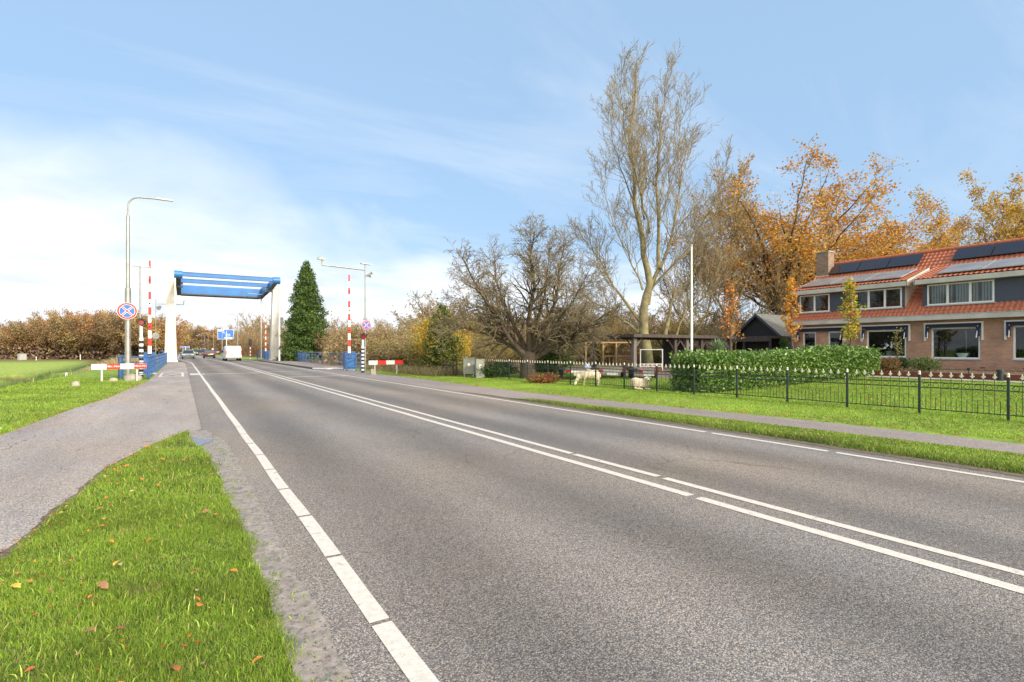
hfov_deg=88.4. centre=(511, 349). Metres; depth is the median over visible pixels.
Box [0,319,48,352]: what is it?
autumn tree
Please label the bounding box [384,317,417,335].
twiggy shrub
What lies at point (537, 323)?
autumn tree
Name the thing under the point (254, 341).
twiggy shrub
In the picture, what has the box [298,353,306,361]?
blue cabinet
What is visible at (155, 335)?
round sign
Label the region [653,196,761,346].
bare tree
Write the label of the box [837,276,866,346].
young tree
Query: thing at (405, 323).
twiggy shrub
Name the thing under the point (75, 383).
boulder
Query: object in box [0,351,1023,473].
ground
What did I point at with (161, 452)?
grass
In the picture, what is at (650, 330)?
twiggy shrub
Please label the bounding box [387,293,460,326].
autumn tree
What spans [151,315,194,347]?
autumn tree
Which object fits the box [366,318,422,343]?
twiggy shrub
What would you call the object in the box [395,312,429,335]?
twiggy shrub
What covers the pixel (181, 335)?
autumn tree
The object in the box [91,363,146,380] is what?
warning board
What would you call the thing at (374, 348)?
twiggy shrub
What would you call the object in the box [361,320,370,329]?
no stopping sign
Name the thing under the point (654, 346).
twiggy shrub
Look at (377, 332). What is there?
twiggy shrub
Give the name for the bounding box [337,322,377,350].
twiggy shrub
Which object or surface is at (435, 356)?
spruce
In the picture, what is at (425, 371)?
dry grass
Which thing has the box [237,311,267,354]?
autumn tree
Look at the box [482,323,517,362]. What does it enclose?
twiggy shrub
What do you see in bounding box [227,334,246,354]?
twiggy shrub
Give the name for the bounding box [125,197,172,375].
street lamp
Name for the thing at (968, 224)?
autumn tree
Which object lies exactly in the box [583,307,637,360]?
autumn tree
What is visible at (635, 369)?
trailer
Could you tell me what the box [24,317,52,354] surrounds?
autumn tree
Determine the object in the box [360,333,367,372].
traffic signal
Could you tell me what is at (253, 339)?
twiggy shrub
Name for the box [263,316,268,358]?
barrier
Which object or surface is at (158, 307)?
signal mast
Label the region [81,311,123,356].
autumn tree
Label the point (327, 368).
kerb edging
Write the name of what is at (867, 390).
grass
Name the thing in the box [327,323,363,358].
twiggy shrub
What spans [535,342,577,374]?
rhododendron
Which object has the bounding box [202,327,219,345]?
autumn tree
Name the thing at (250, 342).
traffic signal
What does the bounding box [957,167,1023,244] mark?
autumn tree
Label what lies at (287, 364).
kerb
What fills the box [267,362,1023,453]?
side path
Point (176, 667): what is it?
fallen leaf
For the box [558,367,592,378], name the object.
trailer
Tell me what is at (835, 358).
laurel hedge
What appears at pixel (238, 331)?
autumn tree
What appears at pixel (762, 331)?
barn
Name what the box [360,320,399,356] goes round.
twiggy shrub
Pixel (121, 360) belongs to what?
railing
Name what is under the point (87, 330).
autumn tree
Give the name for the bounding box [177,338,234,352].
undergrowth
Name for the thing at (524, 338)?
twiggy shrub
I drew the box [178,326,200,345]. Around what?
autumn tree
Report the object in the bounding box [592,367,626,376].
trailer
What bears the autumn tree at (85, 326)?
on the ground at (16, 369)
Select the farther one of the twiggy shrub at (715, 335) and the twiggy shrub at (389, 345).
the twiggy shrub at (715, 335)
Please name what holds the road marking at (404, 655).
on the road
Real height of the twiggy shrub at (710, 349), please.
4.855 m
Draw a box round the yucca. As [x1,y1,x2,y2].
[707,338,730,351]
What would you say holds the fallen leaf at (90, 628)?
on the grass at (138, 644)
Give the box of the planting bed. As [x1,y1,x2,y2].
[900,369,1023,374]
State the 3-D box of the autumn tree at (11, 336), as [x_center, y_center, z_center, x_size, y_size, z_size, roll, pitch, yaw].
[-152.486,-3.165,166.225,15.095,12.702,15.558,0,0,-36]
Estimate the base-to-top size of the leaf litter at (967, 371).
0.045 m
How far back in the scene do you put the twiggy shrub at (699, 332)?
59.37 m
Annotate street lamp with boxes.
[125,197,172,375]
[227,314,237,345]
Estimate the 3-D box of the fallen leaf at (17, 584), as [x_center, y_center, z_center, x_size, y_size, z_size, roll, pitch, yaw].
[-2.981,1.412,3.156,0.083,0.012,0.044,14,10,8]
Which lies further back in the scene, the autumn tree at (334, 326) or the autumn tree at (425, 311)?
the autumn tree at (334, 326)
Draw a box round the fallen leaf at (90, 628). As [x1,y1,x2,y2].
[81,626,95,631]
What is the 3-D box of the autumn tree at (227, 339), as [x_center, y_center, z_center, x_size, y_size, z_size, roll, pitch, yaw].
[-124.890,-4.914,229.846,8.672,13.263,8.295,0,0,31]
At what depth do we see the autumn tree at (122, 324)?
156.89 m
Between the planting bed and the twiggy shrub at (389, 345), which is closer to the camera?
the planting bed
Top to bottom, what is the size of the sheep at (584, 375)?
0.678 m
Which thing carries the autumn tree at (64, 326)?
on the ground at (16, 369)
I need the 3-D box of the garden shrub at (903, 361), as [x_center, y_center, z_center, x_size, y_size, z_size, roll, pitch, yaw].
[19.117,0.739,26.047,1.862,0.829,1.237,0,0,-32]
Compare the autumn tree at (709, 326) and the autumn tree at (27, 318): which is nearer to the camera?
the autumn tree at (709, 326)
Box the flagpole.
[690,244,692,351]
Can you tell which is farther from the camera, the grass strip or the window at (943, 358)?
the window at (943, 358)
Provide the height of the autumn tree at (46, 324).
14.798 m
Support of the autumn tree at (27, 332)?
on the ground at (16, 369)
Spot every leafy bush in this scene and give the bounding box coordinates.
[403,336,427,366]
[410,313,434,361]
[453,329,475,359]
[466,323,484,358]
[591,314,621,363]
[658,316,688,340]
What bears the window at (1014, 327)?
in the house
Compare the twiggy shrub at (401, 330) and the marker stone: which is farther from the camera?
the twiggy shrub at (401, 330)
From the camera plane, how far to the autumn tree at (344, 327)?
124.17 m
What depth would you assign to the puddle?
8.62 m
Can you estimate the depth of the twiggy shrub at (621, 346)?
55.24 m
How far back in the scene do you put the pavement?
48.87 m
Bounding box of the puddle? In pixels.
[190,438,213,445]
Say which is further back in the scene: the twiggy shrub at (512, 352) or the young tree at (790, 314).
the twiggy shrub at (512, 352)
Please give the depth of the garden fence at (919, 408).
14.43 m
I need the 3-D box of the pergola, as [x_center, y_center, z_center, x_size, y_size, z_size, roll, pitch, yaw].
[7.068,0.475,37.267,4.072,2.050,0.185,0,0,-7]
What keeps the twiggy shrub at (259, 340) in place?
on the ground at (16, 369)
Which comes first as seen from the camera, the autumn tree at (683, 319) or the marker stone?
the marker stone
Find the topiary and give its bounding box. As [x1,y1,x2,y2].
[778,338,790,349]
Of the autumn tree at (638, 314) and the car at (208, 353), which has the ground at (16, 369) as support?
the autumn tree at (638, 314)
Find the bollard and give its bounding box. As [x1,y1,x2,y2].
[996,369,1004,380]
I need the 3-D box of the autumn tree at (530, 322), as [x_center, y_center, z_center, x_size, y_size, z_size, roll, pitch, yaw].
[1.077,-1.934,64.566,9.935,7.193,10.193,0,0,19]
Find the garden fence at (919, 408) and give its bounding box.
[484,359,1023,419]
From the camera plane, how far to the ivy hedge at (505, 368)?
27.86 m
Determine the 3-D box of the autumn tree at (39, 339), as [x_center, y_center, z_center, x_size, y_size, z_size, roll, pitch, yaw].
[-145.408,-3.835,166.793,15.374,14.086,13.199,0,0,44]
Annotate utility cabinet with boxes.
[17,354,26,359]
[463,358,475,376]
[475,359,484,377]
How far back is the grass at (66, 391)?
17.32 m
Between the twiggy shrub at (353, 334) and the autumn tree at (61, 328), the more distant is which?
the autumn tree at (61, 328)
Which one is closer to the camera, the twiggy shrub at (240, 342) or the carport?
the carport
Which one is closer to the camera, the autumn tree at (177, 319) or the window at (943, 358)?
the window at (943, 358)
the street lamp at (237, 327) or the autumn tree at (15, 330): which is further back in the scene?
the autumn tree at (15, 330)
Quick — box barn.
[703,313,790,360]
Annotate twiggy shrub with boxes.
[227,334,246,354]
[230,332,251,355]
[235,326,260,356]
[241,325,268,356]
[245,324,269,356]
[247,325,269,356]
[255,331,285,355]
[262,336,284,354]
[312,322,347,354]
[321,325,351,355]
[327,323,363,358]
[329,336,369,360]
[333,322,378,360]
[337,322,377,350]
[338,328,358,351]
[359,319,395,360]
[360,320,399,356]
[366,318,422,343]
[367,332,406,359]
[368,318,390,334]
[373,332,415,364]
[373,333,410,365]
[383,313,417,340]
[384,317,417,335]
[386,328,418,361]
[386,340,413,364]
[391,316,419,332]
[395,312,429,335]
[404,333,475,359]
[462,330,488,359]
[467,329,511,363]
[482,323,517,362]
[490,325,525,362]
[503,325,531,363]
[534,322,584,363]
[555,328,597,362]
[587,326,638,363]
[605,318,655,364]
[622,316,674,362]
[638,329,683,363]
[668,323,706,350]
[680,321,715,349]
[695,318,738,350]
[704,318,747,351]
[718,309,769,335]
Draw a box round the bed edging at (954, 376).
[871,370,1023,380]
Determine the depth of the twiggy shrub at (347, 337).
55.98 m
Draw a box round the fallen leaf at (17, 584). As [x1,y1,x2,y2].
[10,582,20,587]
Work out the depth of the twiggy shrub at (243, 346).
117.87 m
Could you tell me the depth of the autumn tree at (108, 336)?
156.17 m
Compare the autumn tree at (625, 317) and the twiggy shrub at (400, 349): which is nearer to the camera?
the twiggy shrub at (400, 349)
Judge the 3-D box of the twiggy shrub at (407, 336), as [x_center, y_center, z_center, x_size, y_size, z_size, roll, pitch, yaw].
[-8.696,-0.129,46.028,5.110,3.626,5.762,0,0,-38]
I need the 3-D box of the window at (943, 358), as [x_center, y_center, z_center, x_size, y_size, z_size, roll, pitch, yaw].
[23.245,-0.310,27.589,0.180,1.700,2.170,0,0,-32]
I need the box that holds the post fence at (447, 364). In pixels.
[442,358,457,375]
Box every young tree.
[719,279,744,351]
[779,277,803,348]
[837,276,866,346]
[888,327,902,358]
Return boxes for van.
[221,346,241,360]
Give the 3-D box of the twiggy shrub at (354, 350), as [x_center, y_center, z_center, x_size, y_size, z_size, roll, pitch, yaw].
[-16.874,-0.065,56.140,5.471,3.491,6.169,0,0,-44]
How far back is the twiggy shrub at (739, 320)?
54.19 m
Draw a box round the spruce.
[408,302,472,369]
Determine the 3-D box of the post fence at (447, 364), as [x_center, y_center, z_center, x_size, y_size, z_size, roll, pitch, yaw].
[-3.610,1.025,30.492,0.169,1.052,1.627,0,0,-37]
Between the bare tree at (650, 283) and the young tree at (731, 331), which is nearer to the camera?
the young tree at (731, 331)
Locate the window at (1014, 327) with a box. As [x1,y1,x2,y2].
[1011,325,1023,360]
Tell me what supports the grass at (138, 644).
on the grass island
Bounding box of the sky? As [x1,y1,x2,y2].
[0,0,1023,348]
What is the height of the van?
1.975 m
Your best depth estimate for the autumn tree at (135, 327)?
164.24 m
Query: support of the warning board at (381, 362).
on the ground at (16, 369)
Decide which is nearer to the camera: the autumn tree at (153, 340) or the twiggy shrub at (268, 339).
the twiggy shrub at (268, 339)
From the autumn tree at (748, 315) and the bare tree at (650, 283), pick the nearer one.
the bare tree at (650, 283)
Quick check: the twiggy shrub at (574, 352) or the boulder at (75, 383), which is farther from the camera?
the twiggy shrub at (574, 352)
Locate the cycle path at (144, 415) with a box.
[0,362,201,550]
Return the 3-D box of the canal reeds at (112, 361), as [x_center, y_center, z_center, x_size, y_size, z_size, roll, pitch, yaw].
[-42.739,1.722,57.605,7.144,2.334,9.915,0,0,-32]
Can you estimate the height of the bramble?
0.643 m
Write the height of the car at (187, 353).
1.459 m
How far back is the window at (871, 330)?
30.39 m
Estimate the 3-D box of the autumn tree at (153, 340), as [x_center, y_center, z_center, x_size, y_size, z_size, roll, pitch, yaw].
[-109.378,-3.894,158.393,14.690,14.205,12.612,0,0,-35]
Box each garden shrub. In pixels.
[879,356,902,370]
[887,356,911,370]
[904,356,944,371]
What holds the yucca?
on the ground at (16, 369)
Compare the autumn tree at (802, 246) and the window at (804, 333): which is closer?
the window at (804, 333)
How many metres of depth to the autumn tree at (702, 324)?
77.76 m
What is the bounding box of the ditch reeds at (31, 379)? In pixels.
[0,369,89,387]
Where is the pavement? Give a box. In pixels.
[263,360,342,367]
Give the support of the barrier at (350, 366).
on the side path at (944, 439)
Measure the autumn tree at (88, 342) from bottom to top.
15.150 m
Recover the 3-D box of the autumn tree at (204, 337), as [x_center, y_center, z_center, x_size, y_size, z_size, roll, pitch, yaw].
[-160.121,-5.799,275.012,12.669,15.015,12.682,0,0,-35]
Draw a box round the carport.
[588,334,736,368]
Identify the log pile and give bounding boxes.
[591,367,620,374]
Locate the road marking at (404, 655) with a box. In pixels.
[178,355,1023,681]
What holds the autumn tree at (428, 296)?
on the ground at (16, 369)
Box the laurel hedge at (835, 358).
[667,344,883,392]
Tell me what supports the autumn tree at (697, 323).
on the ground at (16, 369)
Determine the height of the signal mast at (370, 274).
7.315 m
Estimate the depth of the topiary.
33.04 m
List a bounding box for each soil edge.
[0,433,180,559]
[459,391,1023,476]
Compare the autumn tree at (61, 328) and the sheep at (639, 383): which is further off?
the autumn tree at (61, 328)
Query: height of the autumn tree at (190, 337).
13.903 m
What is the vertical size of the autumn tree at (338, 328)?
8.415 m
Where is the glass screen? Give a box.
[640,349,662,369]
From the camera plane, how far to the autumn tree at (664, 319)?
75.85 m
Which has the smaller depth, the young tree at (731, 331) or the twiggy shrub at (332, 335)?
the young tree at (731, 331)
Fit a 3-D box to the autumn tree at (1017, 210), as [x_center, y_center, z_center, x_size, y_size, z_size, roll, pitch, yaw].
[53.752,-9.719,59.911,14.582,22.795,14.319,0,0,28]
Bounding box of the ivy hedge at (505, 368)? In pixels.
[474,361,517,377]
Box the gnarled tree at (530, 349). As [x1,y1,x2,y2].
[426,211,635,378]
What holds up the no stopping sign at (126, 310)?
attached to the street lamp at (127, 331)
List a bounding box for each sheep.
[574,370,600,385]
[631,376,650,389]
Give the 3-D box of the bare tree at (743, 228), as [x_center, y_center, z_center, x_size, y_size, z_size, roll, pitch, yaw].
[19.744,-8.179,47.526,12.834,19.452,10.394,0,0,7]
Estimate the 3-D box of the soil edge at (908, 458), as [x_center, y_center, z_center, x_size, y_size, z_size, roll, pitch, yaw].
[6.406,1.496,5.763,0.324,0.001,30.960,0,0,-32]
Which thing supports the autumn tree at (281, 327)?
on the ground at (16, 369)
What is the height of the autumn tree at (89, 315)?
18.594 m
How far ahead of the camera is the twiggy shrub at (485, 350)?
44.32 m
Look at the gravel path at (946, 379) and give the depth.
21.20 m
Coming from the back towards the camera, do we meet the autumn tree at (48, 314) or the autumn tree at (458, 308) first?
the autumn tree at (48, 314)
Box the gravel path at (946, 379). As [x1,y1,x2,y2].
[866,376,1023,382]
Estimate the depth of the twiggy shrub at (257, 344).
108.76 m
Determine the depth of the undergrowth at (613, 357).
59.94 m
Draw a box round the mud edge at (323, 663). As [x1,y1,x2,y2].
[187,430,353,681]
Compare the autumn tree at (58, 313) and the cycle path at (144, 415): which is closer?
the cycle path at (144, 415)
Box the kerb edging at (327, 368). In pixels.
[312,368,342,368]
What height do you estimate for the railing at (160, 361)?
1.199 m
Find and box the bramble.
[524,372,563,383]
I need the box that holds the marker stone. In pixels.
[370,369,374,374]
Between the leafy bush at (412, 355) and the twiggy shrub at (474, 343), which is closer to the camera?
the leafy bush at (412, 355)
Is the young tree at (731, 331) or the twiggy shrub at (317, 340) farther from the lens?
the twiggy shrub at (317, 340)
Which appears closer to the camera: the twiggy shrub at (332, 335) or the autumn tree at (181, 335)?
the twiggy shrub at (332, 335)
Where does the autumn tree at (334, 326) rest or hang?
on the ground at (16, 369)
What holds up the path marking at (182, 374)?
on the cycle path at (144, 415)
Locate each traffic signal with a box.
[136,318,145,377]
[249,339,251,358]
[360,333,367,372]
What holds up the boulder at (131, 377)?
on the ground at (16, 369)
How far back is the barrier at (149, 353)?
31.94 m
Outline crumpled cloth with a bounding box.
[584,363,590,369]
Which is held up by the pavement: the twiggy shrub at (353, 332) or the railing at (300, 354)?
the railing at (300, 354)
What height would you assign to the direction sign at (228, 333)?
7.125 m
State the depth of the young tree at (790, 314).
32.98 m
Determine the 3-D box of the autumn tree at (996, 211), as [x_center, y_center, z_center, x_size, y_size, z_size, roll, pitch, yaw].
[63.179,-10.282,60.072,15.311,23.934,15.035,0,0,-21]
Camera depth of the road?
4.09 m
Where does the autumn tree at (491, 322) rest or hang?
on the ground at (16, 369)
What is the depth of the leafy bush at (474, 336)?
49.45 m
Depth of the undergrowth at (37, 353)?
162.10 m
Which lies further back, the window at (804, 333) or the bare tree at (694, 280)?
the bare tree at (694, 280)
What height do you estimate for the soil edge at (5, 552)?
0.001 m
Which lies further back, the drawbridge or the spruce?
the drawbridge
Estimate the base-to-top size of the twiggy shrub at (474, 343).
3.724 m
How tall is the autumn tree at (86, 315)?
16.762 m
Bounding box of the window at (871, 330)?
[867,330,906,357]
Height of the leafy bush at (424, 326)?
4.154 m
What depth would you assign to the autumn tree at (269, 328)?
157.93 m
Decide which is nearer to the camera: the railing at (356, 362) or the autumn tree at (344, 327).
the railing at (356, 362)
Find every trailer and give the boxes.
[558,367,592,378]
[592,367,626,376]
[627,367,658,377]
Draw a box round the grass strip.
[509,398,1023,472]
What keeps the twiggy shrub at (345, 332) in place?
on the ground at (16, 369)
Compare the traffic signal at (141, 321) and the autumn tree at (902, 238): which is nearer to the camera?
the traffic signal at (141, 321)
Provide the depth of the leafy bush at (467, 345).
37.78 m
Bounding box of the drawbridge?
[164,270,282,361]
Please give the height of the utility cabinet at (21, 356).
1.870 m
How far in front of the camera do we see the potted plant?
30.24 m
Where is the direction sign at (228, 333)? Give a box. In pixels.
[218,329,233,345]
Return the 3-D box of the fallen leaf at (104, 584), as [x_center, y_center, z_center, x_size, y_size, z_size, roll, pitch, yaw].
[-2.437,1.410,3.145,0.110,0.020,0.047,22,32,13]
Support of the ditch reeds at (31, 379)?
on the ground at (16, 369)
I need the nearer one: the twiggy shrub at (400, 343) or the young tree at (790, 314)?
the young tree at (790, 314)
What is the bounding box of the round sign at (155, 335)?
[152,333,159,338]
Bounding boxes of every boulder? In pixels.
[71,381,79,385]
[124,373,142,380]
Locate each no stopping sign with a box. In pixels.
[117,303,136,318]
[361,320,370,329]
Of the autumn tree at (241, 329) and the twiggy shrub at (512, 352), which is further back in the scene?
the autumn tree at (241, 329)
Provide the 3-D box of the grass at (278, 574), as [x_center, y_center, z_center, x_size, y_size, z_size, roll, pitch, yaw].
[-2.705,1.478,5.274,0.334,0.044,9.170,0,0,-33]
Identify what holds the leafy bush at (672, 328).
on the ground at (16, 369)
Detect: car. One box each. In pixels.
[181,350,195,358]
[195,350,203,355]
[202,350,215,357]
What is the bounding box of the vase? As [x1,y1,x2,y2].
[956,330,971,356]
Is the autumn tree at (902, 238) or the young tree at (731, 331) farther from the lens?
the autumn tree at (902, 238)
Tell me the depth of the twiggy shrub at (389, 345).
42.56 m
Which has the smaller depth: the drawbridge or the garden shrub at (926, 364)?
the garden shrub at (926, 364)
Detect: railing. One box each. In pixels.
[117,355,149,378]
[148,353,166,378]
[257,351,269,359]
[293,352,341,364]
[345,353,360,370]
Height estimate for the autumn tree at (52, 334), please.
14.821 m
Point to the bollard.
(1000, 375)
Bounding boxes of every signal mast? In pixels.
[133,265,149,337]
[153,299,185,354]
[317,257,372,371]
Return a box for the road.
[177,353,1023,681]
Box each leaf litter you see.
[0,370,1023,680]
[895,369,1023,374]
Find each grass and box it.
[0,376,151,434]
[0,491,281,656]
[0,599,302,681]
[50,429,232,514]
[206,435,347,681]
[307,358,538,376]
[484,372,1023,422]
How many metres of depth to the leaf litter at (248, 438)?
9.00 m
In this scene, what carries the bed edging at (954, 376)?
on the ground at (16, 369)
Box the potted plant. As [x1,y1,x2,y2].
[881,341,893,355]
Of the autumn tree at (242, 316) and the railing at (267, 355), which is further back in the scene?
the autumn tree at (242, 316)
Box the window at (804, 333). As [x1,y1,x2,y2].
[803,332,815,345]
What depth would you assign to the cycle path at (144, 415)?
8.62 m
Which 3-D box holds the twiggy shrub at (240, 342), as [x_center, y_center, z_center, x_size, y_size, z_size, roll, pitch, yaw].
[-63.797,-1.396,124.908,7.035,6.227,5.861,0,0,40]
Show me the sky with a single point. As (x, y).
(280, 135)
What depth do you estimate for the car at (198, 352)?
130.57 m
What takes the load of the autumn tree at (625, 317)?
on the ground at (16, 369)
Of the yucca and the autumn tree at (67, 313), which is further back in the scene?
the autumn tree at (67, 313)
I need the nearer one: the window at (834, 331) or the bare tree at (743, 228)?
the window at (834, 331)
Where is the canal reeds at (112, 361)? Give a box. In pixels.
[79,356,138,372]
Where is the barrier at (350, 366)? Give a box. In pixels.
[342,275,354,369]
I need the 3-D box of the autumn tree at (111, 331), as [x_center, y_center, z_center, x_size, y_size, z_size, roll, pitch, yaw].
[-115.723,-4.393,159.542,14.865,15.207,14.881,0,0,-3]
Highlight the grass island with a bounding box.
[0,433,291,681]
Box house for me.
[785,237,1023,370]
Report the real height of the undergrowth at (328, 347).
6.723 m
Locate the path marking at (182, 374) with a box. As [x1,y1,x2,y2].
[158,372,183,376]
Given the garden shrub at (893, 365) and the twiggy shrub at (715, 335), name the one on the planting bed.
the garden shrub at (893, 365)
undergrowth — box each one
[0,340,164,360]
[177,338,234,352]
[319,330,453,365]
[486,327,713,362]
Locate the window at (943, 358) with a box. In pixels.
[930,327,981,359]
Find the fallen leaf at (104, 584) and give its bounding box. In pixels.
[98,580,110,590]
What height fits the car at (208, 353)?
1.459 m
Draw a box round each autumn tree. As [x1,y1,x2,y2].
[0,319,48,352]
[0,322,45,358]
[9,318,63,358]
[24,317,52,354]
[26,316,76,358]
[29,309,76,324]
[34,314,72,358]
[39,313,88,358]
[41,315,96,357]
[44,309,64,322]
[48,308,91,318]
[48,310,100,358]
[58,312,99,357]
[60,310,112,359]
[61,307,101,321]
[64,309,107,345]
[73,313,110,359]
[74,308,117,319]
[81,309,106,353]
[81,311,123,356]
[98,310,146,354]
[98,311,153,355]
[105,311,165,355]
[115,313,165,351]
[118,314,176,351]
[135,318,189,350]
[143,314,180,352]
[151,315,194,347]
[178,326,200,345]
[180,328,196,348]
[193,324,217,347]
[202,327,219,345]
[215,324,235,346]
[229,323,247,344]
[234,319,257,337]
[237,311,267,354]
[241,312,270,337]
[253,314,284,332]
[262,316,287,342]
[326,322,363,336]
[329,316,352,336]
[335,318,362,331]
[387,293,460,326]
[405,287,482,322]
[419,289,485,320]
[435,295,493,322]
[463,313,523,334]
[481,305,553,336]
[518,311,556,339]
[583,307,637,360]
[587,301,639,358]
[604,303,666,328]
[617,304,671,331]
[626,307,689,333]
[648,303,706,331]
[648,310,699,328]
[661,133,926,315]
[671,306,723,332]
[672,302,751,334]
[695,302,757,329]
[735,177,957,314]
[817,205,984,261]
[868,211,990,252]
[904,166,1023,246]
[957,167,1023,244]
[977,195,1021,239]
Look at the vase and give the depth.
27.36 m
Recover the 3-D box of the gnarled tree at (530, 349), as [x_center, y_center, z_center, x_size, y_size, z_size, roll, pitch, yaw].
[0.461,-2.672,27.197,10.270,8.378,8.026,0,0,-5]
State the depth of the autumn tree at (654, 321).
72.26 m
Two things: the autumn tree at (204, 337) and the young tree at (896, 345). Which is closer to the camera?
the young tree at (896, 345)
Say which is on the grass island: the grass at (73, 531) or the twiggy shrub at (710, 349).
the grass at (73, 531)
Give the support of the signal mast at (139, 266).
on the ground at (16, 369)
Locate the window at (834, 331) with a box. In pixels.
[829,331,843,344]
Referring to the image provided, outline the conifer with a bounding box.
[272,260,331,361]
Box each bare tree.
[561,38,749,364]
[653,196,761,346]
[654,153,815,335]
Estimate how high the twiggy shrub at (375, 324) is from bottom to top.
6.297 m
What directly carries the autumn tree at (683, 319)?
on the ground at (16, 369)
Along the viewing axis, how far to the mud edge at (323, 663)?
3.29 m
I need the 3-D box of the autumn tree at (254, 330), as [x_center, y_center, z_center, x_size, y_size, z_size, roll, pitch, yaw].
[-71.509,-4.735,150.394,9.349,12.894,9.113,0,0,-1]
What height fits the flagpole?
6.670 m
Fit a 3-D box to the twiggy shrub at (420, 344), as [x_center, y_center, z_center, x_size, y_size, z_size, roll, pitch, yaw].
[-5.826,-0.045,40.838,5.487,3.419,4.572,0,0,-21]
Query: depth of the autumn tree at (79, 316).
190.97 m
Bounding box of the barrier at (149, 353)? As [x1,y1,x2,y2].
[138,260,156,374]
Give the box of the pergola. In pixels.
[585,342,638,366]
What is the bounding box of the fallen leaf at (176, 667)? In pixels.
[172,665,180,671]
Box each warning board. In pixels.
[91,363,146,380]
[369,360,402,374]
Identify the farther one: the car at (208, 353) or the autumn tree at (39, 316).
the autumn tree at (39, 316)
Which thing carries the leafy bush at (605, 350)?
on the ground at (16, 369)
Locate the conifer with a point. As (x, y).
(305, 322)
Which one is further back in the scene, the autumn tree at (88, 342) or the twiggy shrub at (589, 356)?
the autumn tree at (88, 342)
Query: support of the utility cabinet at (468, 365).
on the ground at (16, 369)
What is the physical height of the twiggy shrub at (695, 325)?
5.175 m
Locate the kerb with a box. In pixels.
[259,360,313,368]
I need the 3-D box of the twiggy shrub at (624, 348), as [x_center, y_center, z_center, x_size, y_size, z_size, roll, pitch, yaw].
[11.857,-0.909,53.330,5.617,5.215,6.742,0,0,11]
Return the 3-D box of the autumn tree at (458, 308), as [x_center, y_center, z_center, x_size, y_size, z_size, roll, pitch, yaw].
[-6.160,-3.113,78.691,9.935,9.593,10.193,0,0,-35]

